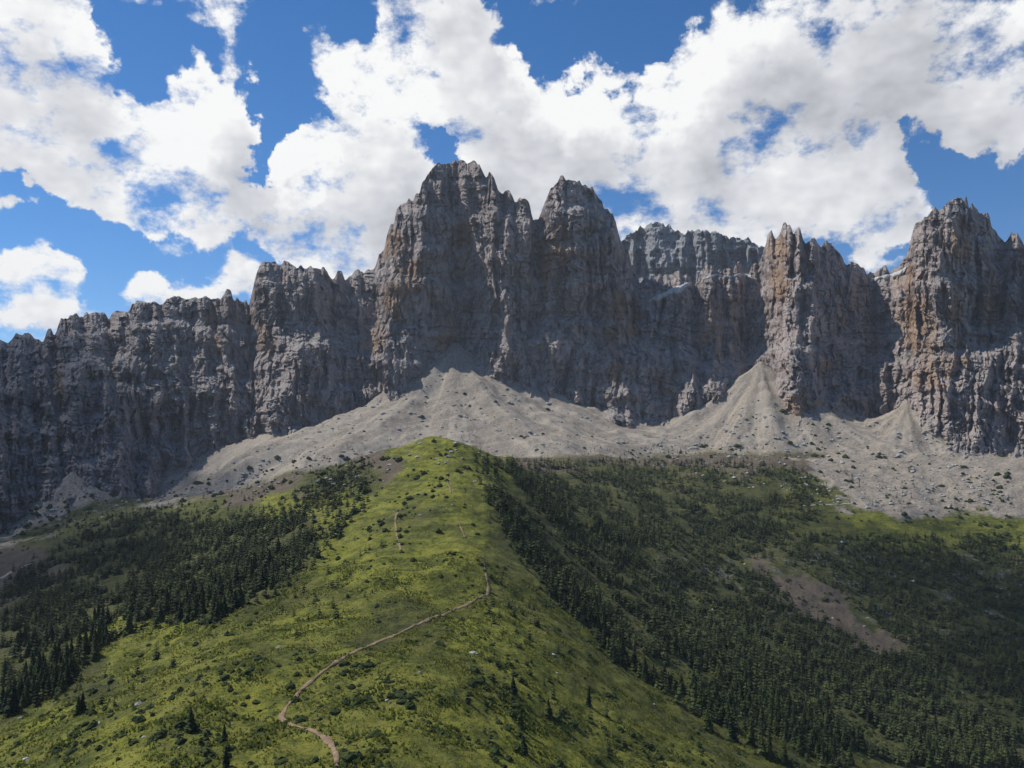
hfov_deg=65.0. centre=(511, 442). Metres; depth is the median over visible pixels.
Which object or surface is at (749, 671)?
spruce
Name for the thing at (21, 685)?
spruce
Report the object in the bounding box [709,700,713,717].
spruce
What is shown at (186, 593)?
spruce
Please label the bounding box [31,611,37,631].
spruce
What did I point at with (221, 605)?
spruce
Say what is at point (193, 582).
spruce
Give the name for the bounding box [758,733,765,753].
spruce
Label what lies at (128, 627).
spruce
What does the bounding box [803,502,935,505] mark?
path
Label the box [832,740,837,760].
spruce
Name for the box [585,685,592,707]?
spruce
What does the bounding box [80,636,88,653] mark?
spruce
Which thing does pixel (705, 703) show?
spruce
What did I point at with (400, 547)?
path
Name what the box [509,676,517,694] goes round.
spruce
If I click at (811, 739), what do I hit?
spruce
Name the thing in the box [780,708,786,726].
spruce
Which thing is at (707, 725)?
spruce
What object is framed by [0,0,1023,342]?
sky
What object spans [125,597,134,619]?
spruce
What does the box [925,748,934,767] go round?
spruce
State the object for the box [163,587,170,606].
spruce
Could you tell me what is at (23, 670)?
spruce
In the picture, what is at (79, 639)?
spruce
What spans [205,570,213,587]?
spruce
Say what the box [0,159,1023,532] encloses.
mountain
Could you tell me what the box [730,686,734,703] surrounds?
spruce
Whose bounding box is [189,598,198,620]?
spruce
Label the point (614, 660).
spruce
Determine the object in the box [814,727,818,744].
spruce
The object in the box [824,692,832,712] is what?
spruce
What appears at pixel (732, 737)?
spruce
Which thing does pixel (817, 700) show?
spruce
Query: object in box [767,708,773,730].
spruce
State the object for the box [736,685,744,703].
spruce
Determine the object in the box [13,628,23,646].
spruce
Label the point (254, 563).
spruce
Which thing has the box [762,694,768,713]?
spruce
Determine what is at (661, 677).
spruce
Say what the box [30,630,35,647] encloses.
spruce
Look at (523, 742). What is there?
spruce
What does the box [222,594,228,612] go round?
spruce
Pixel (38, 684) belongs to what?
spruce
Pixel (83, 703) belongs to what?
spruce
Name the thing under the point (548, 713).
spruce
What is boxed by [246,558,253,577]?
spruce
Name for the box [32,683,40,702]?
spruce
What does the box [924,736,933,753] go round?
spruce
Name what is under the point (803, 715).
spruce
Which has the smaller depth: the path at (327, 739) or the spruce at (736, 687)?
the path at (327, 739)
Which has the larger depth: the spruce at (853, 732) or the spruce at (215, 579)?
the spruce at (215, 579)
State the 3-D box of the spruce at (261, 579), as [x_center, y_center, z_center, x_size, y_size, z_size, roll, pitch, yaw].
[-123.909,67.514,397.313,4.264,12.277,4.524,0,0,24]
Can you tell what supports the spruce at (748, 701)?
on the ground at (754, 391)
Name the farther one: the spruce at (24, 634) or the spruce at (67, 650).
the spruce at (24, 634)
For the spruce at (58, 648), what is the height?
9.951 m
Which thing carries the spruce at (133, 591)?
on the ground at (754, 391)
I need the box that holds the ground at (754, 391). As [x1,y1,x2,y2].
[0,343,1023,767]
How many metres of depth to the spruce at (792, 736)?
359.55 m
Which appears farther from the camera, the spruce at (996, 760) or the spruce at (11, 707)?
the spruce at (996, 760)
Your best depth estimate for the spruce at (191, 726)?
191.82 m
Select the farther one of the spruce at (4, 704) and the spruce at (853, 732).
the spruce at (853, 732)
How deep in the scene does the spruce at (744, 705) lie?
385.12 m
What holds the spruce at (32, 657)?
on the ground at (754, 391)
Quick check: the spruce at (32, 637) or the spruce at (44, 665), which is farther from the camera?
the spruce at (32, 637)
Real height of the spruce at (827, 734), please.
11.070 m
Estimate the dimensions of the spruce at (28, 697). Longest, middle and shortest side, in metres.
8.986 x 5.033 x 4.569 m
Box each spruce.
[0,659,7,677]
[0,684,4,709]
[0,691,7,714]
[1,682,20,717]
[11,632,21,650]
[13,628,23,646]
[16,602,23,619]
[16,684,21,698]
[19,691,27,709]
[20,677,23,690]
[21,623,28,644]
[22,661,27,680]
[23,639,31,657]
[23,666,27,684]
[24,684,32,705]
[27,665,32,679]
[28,650,36,668]
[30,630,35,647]
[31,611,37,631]
[32,657,37,673]
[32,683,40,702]
[33,657,40,679]
[36,677,42,694]
[38,651,42,667]
[42,657,47,669]
[43,675,52,698]
[47,623,54,641]
[47,642,58,668]
[51,670,58,691]
[55,669,62,692]
[57,641,60,654]
[59,674,65,693]
[63,623,69,640]
[63,643,71,661]
[64,651,68,664]
[64,662,74,687]
[68,656,77,680]
[70,638,74,655]
[72,656,80,675]
[73,696,81,714]
[75,629,82,652]
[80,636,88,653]
[80,637,88,654]
[80,692,86,712]
[82,609,88,627]
[88,626,93,640]
[88,628,98,652]
[90,635,99,657]
[91,605,97,624]
[96,603,100,617]
[96,621,104,644]
[96,627,102,645]
[98,605,105,621]
[102,624,111,639]
[104,605,110,624]
[122,610,133,637]
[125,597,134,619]
[130,584,135,603]
[156,603,165,622]
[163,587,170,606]
[173,600,183,623]
[182,598,190,622]
[183,586,190,604]
[184,708,200,733]
[189,584,193,598]
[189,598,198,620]
[191,576,197,591]
[197,583,205,602]
[198,590,207,613]
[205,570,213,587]
[205,582,211,602]
[211,571,217,587]
[211,600,215,619]
[213,600,223,622]
[216,575,220,595]
[218,580,223,598]
[218,723,227,743]
[219,597,226,617]
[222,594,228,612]
[222,747,229,767]
[225,581,233,597]
[231,590,240,609]
[232,566,239,587]
[237,582,245,605]
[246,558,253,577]
[252,552,258,569]
[257,568,263,590]
[263,565,268,584]
[266,547,272,565]
[269,570,275,588]
[272,543,279,560]
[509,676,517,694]
[516,709,524,729]
[520,735,528,754]
[544,699,553,720]
[549,576,556,594]
[569,585,575,601]
[569,595,578,616]
[575,592,581,610]
[581,584,589,600]
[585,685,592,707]
[586,604,594,625]
[591,595,601,615]
[594,607,600,627]
[600,613,608,633]
[600,629,606,649]
[605,634,612,655]
[611,646,617,664]
[615,632,620,647]
[619,641,623,661]
[620,638,628,664]
[629,646,637,668]
[641,664,649,683]
[644,660,649,680]
[649,663,654,680]
[652,667,658,686]
[659,669,665,688]
[662,663,667,677]
[665,671,672,689]
[678,673,685,692]
[687,648,693,668]
[689,671,697,689]
[690,680,696,696]
[693,641,699,661]
[695,685,699,701]
[695,688,703,712]
[702,690,708,711]
[702,709,713,732]
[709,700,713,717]
[711,682,721,701]
[714,697,720,718]
[718,701,724,723]
[724,703,728,720]
[726,691,732,710]
[726,716,739,742]
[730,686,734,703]
[731,660,739,677]
[732,705,738,724]
[734,679,738,693]
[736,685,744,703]
[740,696,749,716]
[743,666,748,683]
[744,720,756,748]
[746,689,754,711]
[747,665,752,679]
[749,678,754,695]
[757,704,763,727]
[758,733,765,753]
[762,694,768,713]
[765,738,771,761]
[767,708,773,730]
[767,735,773,756]
[770,711,780,736]
[773,689,780,704]
[777,707,783,727]
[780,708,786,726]
[782,745,789,764]
[786,701,790,718]
[787,693,792,707]
[789,730,796,746]
[790,725,798,740]
[791,713,796,726]
[795,734,804,757]
[796,727,806,753]
[801,710,806,731]
[806,708,810,721]
[808,725,814,742]
[810,733,814,750]
[813,740,819,757]
[814,694,820,709]
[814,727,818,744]
[818,737,820,752]
[820,744,824,762]
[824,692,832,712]
[824,713,829,730]
[824,726,829,743]
[824,744,831,763]
[828,737,832,752]
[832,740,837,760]
[833,718,841,739]
[840,731,846,749]
[844,726,848,747]
[848,746,854,764]
[849,725,855,741]
[854,728,862,749]
[857,697,866,717]
[860,728,868,750]
[901,725,907,741]
[917,730,923,747]
[923,706,927,720]
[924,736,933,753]
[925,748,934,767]
[931,737,934,751]
[934,745,943,765]
[954,709,960,727]
[960,718,968,736]
[962,709,968,724]
[992,748,1000,767]
[1008,747,1016,767]
[1013,741,1017,762]
[1015,725,1022,741]
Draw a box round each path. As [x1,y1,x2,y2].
[0,563,29,578]
[278,556,490,765]
[394,512,401,549]
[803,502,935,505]
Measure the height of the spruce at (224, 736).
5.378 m
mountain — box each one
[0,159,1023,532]
[621,222,873,284]
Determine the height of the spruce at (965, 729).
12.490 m
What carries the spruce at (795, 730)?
on the ground at (754, 391)
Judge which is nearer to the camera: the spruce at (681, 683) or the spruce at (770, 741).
the spruce at (770, 741)
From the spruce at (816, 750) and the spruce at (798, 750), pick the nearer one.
the spruce at (798, 750)
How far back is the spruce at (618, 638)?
382.71 m
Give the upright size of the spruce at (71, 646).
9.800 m
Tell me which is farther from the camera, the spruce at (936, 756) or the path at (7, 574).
the path at (7, 574)
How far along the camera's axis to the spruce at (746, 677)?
432.89 m
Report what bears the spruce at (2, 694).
on the ground at (754, 391)
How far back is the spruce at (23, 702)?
285.45 m
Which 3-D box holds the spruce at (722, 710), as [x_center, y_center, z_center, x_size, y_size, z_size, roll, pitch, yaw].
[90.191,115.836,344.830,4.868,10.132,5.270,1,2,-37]
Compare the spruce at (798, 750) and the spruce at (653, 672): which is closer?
the spruce at (798, 750)
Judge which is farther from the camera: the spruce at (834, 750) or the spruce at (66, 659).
the spruce at (834, 750)
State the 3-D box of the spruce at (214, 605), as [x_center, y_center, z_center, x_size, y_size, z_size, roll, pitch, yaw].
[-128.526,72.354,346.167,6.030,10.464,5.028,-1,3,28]
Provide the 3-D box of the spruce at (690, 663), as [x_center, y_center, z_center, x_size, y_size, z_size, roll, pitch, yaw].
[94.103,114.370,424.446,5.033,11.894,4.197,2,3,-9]
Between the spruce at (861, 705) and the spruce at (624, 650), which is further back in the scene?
the spruce at (861, 705)
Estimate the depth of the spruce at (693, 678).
382.10 m
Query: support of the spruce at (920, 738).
on the ground at (754, 391)
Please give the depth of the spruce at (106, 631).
366.04 m
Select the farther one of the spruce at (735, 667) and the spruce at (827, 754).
the spruce at (735, 667)
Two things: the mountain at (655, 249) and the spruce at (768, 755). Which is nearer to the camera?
the spruce at (768, 755)
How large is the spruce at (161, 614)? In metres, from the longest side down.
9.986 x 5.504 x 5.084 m
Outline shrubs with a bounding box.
[0,392,1023,767]
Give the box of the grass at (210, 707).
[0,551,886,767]
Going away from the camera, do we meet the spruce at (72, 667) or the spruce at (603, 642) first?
the spruce at (72, 667)
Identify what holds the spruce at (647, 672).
on the ground at (754, 391)
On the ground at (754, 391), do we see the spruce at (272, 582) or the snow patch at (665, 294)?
the spruce at (272, 582)
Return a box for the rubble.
[5,374,1021,761]
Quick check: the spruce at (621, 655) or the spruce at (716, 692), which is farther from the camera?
the spruce at (716, 692)
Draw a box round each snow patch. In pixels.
[648,282,691,302]
[706,273,750,278]
[871,267,905,282]
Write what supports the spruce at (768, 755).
on the ground at (754, 391)
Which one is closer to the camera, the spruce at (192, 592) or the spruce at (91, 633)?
the spruce at (91, 633)
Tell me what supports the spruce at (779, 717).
on the ground at (754, 391)
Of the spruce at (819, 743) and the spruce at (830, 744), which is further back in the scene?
the spruce at (830, 744)
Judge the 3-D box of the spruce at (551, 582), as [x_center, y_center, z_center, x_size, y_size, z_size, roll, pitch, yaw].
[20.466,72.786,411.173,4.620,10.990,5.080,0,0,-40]
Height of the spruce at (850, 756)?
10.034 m
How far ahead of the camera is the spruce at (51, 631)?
407.13 m
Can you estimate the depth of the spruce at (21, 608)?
468.85 m
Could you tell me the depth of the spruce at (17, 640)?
410.26 m
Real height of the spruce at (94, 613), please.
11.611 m
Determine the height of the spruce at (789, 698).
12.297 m
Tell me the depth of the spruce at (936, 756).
407.94 m
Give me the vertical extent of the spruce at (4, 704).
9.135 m
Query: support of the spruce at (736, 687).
on the ground at (754, 391)
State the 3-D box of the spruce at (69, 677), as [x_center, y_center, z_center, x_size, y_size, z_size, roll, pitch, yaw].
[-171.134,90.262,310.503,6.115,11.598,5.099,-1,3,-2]
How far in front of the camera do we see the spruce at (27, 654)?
384.19 m
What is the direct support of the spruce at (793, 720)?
on the ground at (754, 391)
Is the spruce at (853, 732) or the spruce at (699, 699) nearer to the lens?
the spruce at (699, 699)
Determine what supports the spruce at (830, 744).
on the ground at (754, 391)
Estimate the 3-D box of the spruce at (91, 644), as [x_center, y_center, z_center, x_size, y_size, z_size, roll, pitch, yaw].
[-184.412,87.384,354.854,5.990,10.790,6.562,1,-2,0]
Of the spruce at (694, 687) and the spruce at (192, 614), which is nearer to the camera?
the spruce at (192, 614)
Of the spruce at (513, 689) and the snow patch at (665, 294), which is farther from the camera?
the snow patch at (665, 294)
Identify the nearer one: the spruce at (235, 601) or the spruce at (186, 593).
the spruce at (235, 601)
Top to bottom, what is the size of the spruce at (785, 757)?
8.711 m
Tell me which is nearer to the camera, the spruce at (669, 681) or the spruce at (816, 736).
the spruce at (669, 681)
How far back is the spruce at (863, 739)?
411.78 m
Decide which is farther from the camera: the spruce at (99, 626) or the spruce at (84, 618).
the spruce at (84, 618)
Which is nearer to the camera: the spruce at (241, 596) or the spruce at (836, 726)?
the spruce at (241, 596)
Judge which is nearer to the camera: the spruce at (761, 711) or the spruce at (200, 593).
the spruce at (761, 711)
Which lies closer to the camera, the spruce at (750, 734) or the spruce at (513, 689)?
the spruce at (513, 689)
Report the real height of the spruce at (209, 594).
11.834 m
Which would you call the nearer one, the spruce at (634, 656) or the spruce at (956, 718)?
the spruce at (634, 656)
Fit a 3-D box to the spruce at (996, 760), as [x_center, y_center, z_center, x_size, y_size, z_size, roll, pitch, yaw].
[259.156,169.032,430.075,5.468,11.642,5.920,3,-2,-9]
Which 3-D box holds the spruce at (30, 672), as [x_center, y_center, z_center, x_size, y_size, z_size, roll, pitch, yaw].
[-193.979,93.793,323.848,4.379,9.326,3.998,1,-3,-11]
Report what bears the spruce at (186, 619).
on the ground at (754, 391)
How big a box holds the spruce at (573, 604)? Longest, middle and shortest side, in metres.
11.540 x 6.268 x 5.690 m
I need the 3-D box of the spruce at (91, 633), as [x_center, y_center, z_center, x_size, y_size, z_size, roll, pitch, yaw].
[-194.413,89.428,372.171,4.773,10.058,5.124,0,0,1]
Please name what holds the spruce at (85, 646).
on the ground at (754, 391)
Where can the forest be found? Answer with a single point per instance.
(914, 671)
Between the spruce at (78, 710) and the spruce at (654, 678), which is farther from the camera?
the spruce at (654, 678)
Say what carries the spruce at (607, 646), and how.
on the ground at (754, 391)
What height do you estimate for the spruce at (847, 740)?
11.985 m
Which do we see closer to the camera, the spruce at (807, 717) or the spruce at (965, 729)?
the spruce at (807, 717)
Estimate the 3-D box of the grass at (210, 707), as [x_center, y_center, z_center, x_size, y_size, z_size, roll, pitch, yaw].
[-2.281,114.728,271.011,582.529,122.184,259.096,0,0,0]
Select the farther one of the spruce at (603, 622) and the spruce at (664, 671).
the spruce at (603, 622)
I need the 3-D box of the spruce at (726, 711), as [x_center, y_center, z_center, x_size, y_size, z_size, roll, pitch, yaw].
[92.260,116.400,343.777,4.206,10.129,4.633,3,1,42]
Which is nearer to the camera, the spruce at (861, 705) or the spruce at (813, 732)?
the spruce at (813, 732)
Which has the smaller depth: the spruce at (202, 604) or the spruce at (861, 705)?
the spruce at (202, 604)
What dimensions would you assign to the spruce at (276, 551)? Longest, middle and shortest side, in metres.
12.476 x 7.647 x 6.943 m
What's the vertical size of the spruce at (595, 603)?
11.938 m
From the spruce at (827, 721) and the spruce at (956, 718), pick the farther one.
the spruce at (956, 718)
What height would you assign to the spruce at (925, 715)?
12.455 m
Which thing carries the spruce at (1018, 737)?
on the ground at (754, 391)
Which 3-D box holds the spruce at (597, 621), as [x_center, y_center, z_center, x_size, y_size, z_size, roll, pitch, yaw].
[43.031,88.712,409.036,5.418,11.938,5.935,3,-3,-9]
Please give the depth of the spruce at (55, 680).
306.63 m
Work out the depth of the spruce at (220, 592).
397.91 m
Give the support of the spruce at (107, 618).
on the ground at (754, 391)
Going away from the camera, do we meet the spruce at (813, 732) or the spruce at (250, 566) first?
the spruce at (813, 732)
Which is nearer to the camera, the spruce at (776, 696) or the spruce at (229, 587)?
the spruce at (229, 587)
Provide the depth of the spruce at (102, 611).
429.53 m
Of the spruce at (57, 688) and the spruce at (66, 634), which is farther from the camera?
the spruce at (66, 634)
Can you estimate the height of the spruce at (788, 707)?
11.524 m
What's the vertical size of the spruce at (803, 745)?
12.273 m
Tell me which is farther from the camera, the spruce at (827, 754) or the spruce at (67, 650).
the spruce at (827, 754)
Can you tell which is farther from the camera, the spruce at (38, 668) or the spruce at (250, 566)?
the spruce at (250, 566)
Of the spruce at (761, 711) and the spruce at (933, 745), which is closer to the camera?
the spruce at (761, 711)
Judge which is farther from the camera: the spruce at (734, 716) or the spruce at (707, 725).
the spruce at (734, 716)
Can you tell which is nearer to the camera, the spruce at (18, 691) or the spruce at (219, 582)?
the spruce at (18, 691)
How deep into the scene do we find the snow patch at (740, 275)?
1768.22 m
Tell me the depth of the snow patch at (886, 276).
1712.63 m
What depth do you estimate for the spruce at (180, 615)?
367.72 m
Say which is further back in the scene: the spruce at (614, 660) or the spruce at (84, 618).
the spruce at (84, 618)
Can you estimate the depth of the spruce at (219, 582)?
419.26 m
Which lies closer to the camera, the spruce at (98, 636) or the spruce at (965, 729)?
the spruce at (98, 636)
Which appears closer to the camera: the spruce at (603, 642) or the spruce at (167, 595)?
the spruce at (603, 642)
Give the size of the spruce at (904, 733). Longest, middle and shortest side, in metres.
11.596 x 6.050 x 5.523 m
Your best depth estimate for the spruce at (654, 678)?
361.01 m
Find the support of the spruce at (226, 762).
on the ground at (754, 391)
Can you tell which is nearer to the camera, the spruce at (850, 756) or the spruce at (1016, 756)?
the spruce at (850, 756)
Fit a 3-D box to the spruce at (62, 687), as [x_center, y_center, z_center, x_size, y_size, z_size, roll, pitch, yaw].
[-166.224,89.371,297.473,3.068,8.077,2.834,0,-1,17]
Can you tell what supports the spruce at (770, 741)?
on the ground at (754, 391)
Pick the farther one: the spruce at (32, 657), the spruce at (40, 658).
the spruce at (32, 657)
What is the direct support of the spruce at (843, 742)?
on the ground at (754, 391)
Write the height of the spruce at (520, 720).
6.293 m
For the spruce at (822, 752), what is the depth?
357.74 m
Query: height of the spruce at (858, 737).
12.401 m
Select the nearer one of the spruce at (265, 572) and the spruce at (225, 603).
the spruce at (225, 603)
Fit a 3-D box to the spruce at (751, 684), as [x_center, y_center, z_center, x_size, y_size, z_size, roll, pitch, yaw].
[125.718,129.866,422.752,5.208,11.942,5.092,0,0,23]
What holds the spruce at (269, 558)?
on the ground at (754, 391)
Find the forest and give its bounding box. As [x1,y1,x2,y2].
[0,437,1023,767]
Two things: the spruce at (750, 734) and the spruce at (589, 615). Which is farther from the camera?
the spruce at (589, 615)
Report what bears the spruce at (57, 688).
on the ground at (754, 391)
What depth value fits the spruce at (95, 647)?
345.46 m
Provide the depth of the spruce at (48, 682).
301.68 m
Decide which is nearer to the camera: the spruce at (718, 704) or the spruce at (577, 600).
the spruce at (718, 704)
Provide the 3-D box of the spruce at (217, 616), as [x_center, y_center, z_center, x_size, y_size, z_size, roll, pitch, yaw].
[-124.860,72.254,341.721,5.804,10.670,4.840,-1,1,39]
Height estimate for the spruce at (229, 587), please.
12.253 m
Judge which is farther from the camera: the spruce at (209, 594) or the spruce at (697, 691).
the spruce at (209, 594)
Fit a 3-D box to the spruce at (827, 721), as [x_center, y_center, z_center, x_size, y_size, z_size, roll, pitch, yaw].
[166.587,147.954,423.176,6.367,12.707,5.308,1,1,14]
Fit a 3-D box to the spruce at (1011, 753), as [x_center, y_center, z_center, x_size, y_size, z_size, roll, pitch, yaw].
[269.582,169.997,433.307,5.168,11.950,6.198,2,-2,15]
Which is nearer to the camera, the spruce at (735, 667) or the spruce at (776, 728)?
the spruce at (776, 728)
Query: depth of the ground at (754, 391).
603.71 m
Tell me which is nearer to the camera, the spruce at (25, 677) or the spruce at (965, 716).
the spruce at (25, 677)
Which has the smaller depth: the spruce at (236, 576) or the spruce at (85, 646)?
the spruce at (85, 646)
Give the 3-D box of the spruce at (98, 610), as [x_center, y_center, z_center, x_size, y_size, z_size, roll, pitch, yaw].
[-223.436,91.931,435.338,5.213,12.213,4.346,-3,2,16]
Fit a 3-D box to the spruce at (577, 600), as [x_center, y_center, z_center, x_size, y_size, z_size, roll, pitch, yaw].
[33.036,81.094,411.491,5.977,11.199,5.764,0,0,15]
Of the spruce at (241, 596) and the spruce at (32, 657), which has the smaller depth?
the spruce at (32, 657)
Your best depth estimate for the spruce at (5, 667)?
351.83 m
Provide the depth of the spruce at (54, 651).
345.97 m
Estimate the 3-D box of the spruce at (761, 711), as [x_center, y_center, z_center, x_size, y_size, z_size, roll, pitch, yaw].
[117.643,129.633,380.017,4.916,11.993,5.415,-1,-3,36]
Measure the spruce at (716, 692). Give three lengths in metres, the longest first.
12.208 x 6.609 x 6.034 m
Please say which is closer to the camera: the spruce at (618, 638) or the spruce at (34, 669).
the spruce at (34, 669)
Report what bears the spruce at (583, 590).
on the ground at (754, 391)
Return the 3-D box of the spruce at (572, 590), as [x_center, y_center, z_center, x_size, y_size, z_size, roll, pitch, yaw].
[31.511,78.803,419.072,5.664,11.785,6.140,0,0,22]
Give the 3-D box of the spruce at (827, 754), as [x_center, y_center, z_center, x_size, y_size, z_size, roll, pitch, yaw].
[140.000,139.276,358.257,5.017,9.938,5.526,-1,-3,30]
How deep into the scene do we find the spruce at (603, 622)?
404.85 m
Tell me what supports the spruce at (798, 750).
on the ground at (754, 391)
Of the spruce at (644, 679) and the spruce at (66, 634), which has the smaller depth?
the spruce at (644, 679)
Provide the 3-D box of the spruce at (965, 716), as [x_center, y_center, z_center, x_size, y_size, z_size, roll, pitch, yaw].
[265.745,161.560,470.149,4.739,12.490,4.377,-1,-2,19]
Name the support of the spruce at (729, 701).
on the ground at (754, 391)
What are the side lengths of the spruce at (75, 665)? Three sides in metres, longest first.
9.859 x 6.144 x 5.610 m
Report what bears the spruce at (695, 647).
on the ground at (754, 391)

